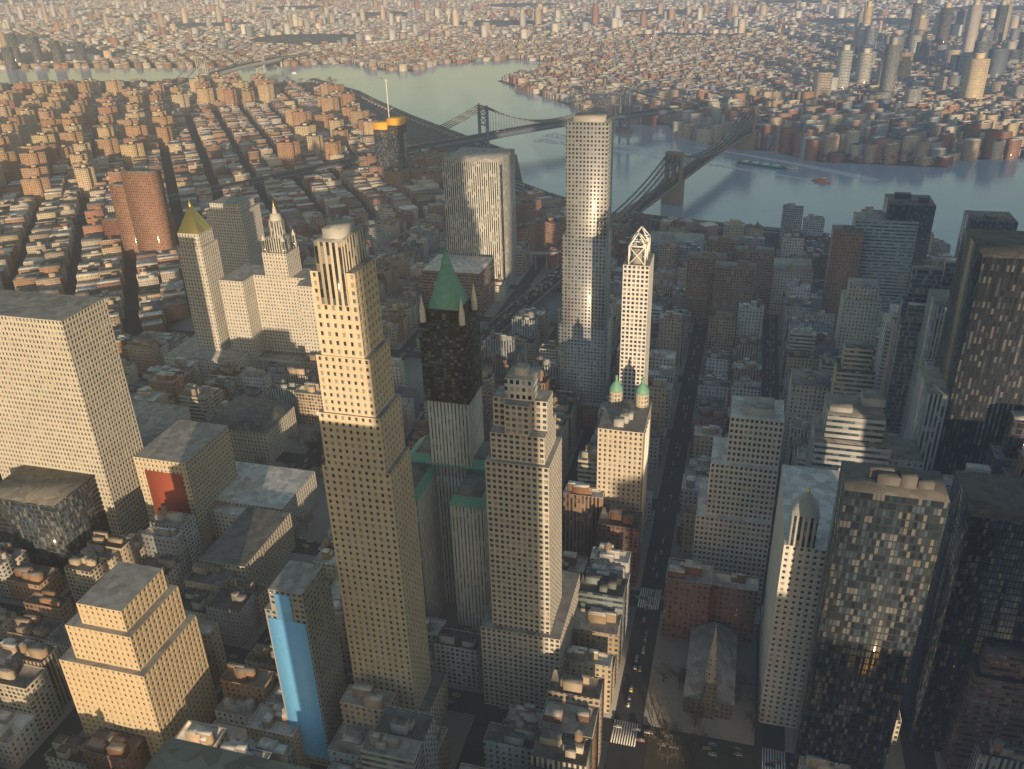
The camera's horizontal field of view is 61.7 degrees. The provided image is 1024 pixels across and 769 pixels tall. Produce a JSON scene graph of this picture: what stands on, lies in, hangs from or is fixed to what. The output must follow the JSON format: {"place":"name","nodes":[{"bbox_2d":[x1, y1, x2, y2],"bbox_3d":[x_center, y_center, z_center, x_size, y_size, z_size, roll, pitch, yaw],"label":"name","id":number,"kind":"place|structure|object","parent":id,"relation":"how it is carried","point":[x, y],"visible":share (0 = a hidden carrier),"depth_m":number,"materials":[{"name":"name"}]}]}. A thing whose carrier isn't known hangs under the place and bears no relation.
{"place":"outdoors","nodes":[
{"label":"outdoors","id":0,"kind":"place"},
{"bbox_2d":[275,83,319,93],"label":"corlears hook lawn","id":1,"kind":"structure","parent":0,"point":[310,90],"depth_m":2791.08,"materials":[{"name":"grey plant"}]},
{"bbox_2d":[0,59,1023,255],"bbox_3d":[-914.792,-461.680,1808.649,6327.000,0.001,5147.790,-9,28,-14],"label":"river water","id":2,"kind":"structure","parent":0,"point":[440,94],"depth_m":1639.34,"materials":[{"name":"liquid"}]},
{"bbox_2d":[253,74,878,181],"bbox_3d":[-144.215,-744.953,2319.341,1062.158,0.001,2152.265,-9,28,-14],"label":"river wakes","id":3,"kind":"object","parent":2,"relation":"on","point":[715,159],"visible":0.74,"depth_m":1702.58,"materials":[{"name":"liquid"}]},
{"bbox_2d":[0,0,1023,768],"bbox_3d":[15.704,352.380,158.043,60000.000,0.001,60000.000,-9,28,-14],"label":"road","id":4,"kind":"structure","parent":0,"point":[622,756],"depth_m":775.59,"materials":[{"name":"grey asphalt"}]},
{"bbox_2d":[252,453,267,463],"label":"tree","id":5,"kind":"object","parent":4,"relation":"on","point":[260,460],"visible":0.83,"depth_m":713.35,"materials":[{"name":"brown plant"}]},
{"bbox_2d":[281,455,296,467],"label":"tree","id":6,"kind":"object","parent":4,"relation":"on","point":[286,461],"visible":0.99,"depth_m":711.38,"materials":[{"name":"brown plant"}]},
{"bbox_2d":[288,426,308,444],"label":"tree","id":7,"kind":"object","parent":4,"relation":"on","point":[290,436],"visible":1,"depth_m":751.51,"materials":[{"name":"brown plant"}]},
{"bbox_2d":[301,437,316,453],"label":"tree","id":8,"kind":"object","parent":4,"relation":"on","point":[307,442],"visible":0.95,"depth_m":736.39,"materials":[{"name":"brown plant"}]},
{"bbox_2d":[305,439,321,451],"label":"tree","id":9,"kind":"object","parent":4,"relation":"on","point":[314,447],"visible":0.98,"depth_m":735.04,"materials":[{"name":"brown plant"}]},
{"bbox_2d":[307,445,324,466],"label":"tree","id":10,"kind":"object","parent":4,"relation":"on","point":[315,455],"visible":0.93,"depth_m":713.32,"materials":[{"name":"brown plant"}]},
{"bbox_2d":[311,427,321,443],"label":"tree","id":11,"kind":"object","parent":4,"relation":"on","point":[318,433],"visible":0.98,"depth_m":753.23,"materials":[{"name":"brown plant"}]},
{"bbox_2d":[0,0,1023,768],"bbox_3d":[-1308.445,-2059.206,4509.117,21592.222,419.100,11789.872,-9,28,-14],"label":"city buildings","id":12,"kind":"structure","parent":4,"relation":"on","point":[884,432],"depth_m":600.61,"materials":[{"name":"beige concrete"}]},
{"bbox_2d":[643,652,761,768],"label":"park ground","id":13,"kind":"structure","parent":0,"point":[751,758],"depth_m":457.38,"materials":[{"name":"green plant"}]},
{"bbox_2d":[646,691,670,720],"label":"churchyard tree","id":14,"kind":"object","parent":13,"relation":"on","point":[658,712],"visible":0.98,"depth_m":473.66,"materials":[{"name":"brown plant"}]},
{"bbox_2d":[644,722,673,750],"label":"churchyard tree","id":15,"kind":"object","parent":13,"relation":"on","point":[661,732],"visible":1,"depth_m":453.97,"materials":[{"name":"brown plant"}]},
{"bbox_2d":[653,712,674,733],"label":"churchyard tree","id":16,"kind":"object","parent":13,"relation":"on","point":[661,725],"visible":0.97,"depth_m":466.14,"materials":[{"name":"brown plant"}]},
{"bbox_2d":[653,660,675,682],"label":"churchyard tree","id":17,"kind":"object","parent":13,"relation":"on","point":[662,674],"visible":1,"depth_m":496.42,"materials":[{"name":"brown plant"}]},
{"bbox_2d":[655,744,677,763],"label":"churchyard tree","id":18,"kind":"object","parent":13,"relation":"on","point":[672,754],"visible":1,"depth_m":449.62,"materials":[{"name":"brown plant"}]},
{"bbox_2d":[662,721,682,739],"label":"churchyard tree","id":19,"kind":"object","parent":13,"relation":"on","point":[674,731],"visible":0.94,"depth_m":462.70,"materials":[{"name":"brown plant"}]},
{"bbox_2d":[666,728,689,755],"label":"churchyard tree","id":20,"kind":"object","parent":13,"relation":"on","point":[681,742],"visible":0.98,"depth_m":452.34,"materials":[{"name":"brown plant"}]},
{"bbox_2d":[670,665,690,688],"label":"churchyard tree","id":21,"kind":"object","parent":13,"relation":"on","point":[684,675],"visible":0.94,"depth_m":493.63,"materials":[{"name":"brown plant"}]},
{"bbox_2d":[678,664,690,681],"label":"churchyard tree","id":22,"kind":"object","parent":13,"relation":"on","point":[681,669],"visible":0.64,"depth_m":497.23,"materials":[{"name":"brown plant"}]},
{"bbox_2d":[686,706,705,727],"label":"churchyard tree","id":23,"kind":"object","parent":13,"relation":"on","point":[700,714],"visible":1,"depth_m":468.58,"materials":[{"name":"brown plant"}]},
{"bbox_2d":[690,725,709,743],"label":"churchyard tree","id":24,"kind":"object","parent":13,"relation":"on","point":[698,737],"visible":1,"depth_m":458.27,"materials":[{"name":"brown plant"}]},
{"bbox_2d":[735,686,743,702],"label":"churchyard tree","id":25,"kind":"object","parent":13,"relation":"on","point":[737,696],"visible":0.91,"depth_m":483.71,"materials":[{"name":"brown plant"}]},
{"bbox_2d":[735,680,743,694],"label":"churchyard tree","id":26,"kind":"object","parent":13,"relation":"on","point":[739,686],"visible":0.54,"depth_m":486.99,"materials":[{"name":"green plant"}]},
{"bbox_2d":[735,671,750,687],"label":"churchyard tree","id":27,"kind":"object","parent":13,"relation":"on","point":[736,678],"visible":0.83,"depth_m":493.20,"materials":[{"name":"brown plant"}]},
{"bbox_2d":[737,670,760,691],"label":"churchyard tree","id":28,"kind":"object","parent":13,"relation":"on","point":[749,680],"visible":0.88,"depth_m":491.27,"materials":[{"name":"brown plant"}]},
{"bbox_2d":[742,681,767,711],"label":"churchyard tree","id":29,"kind":"object","parent":13,"relation":"on","point":[752,700],"visible":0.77,"depth_m":477.32,"materials":[{"name":"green plant"}]},
{"bbox_2d":[744,708,767,731],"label":"churchyard tree","id":30,"kind":"object","parent":13,"relation":"on","point":[753,720],"visible":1,"depth_m":463.97,"materials":[{"name":"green plant"}]},
{"bbox_2d":[817,158,945,167],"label":"brooklyn bridge park lawn","id":31,"kind":"structure","parent":0,"point":[903,163],"depth_m":1636.00,"materials":[{"name":"green plant"}]},
{"label":"city hall park lawn","id":32,"kind":"structure","parent":0,"visible":0},
{"bbox_2d":[291,512,314,528],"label":"tree","id":33,"kind":"object","parent":32,"relation":"on","point":[304,518],"visible":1,"depth_m":642.12,"materials":[{"name":"brown plant"}]},
{"bbox_2d":[311,466,322,482],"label":"tree","id":34,"kind":"object","parent":32,"relation":"on","point":[321,472],"visible":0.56,"depth_m":698.18,"materials":[{"name":"brown plant"}]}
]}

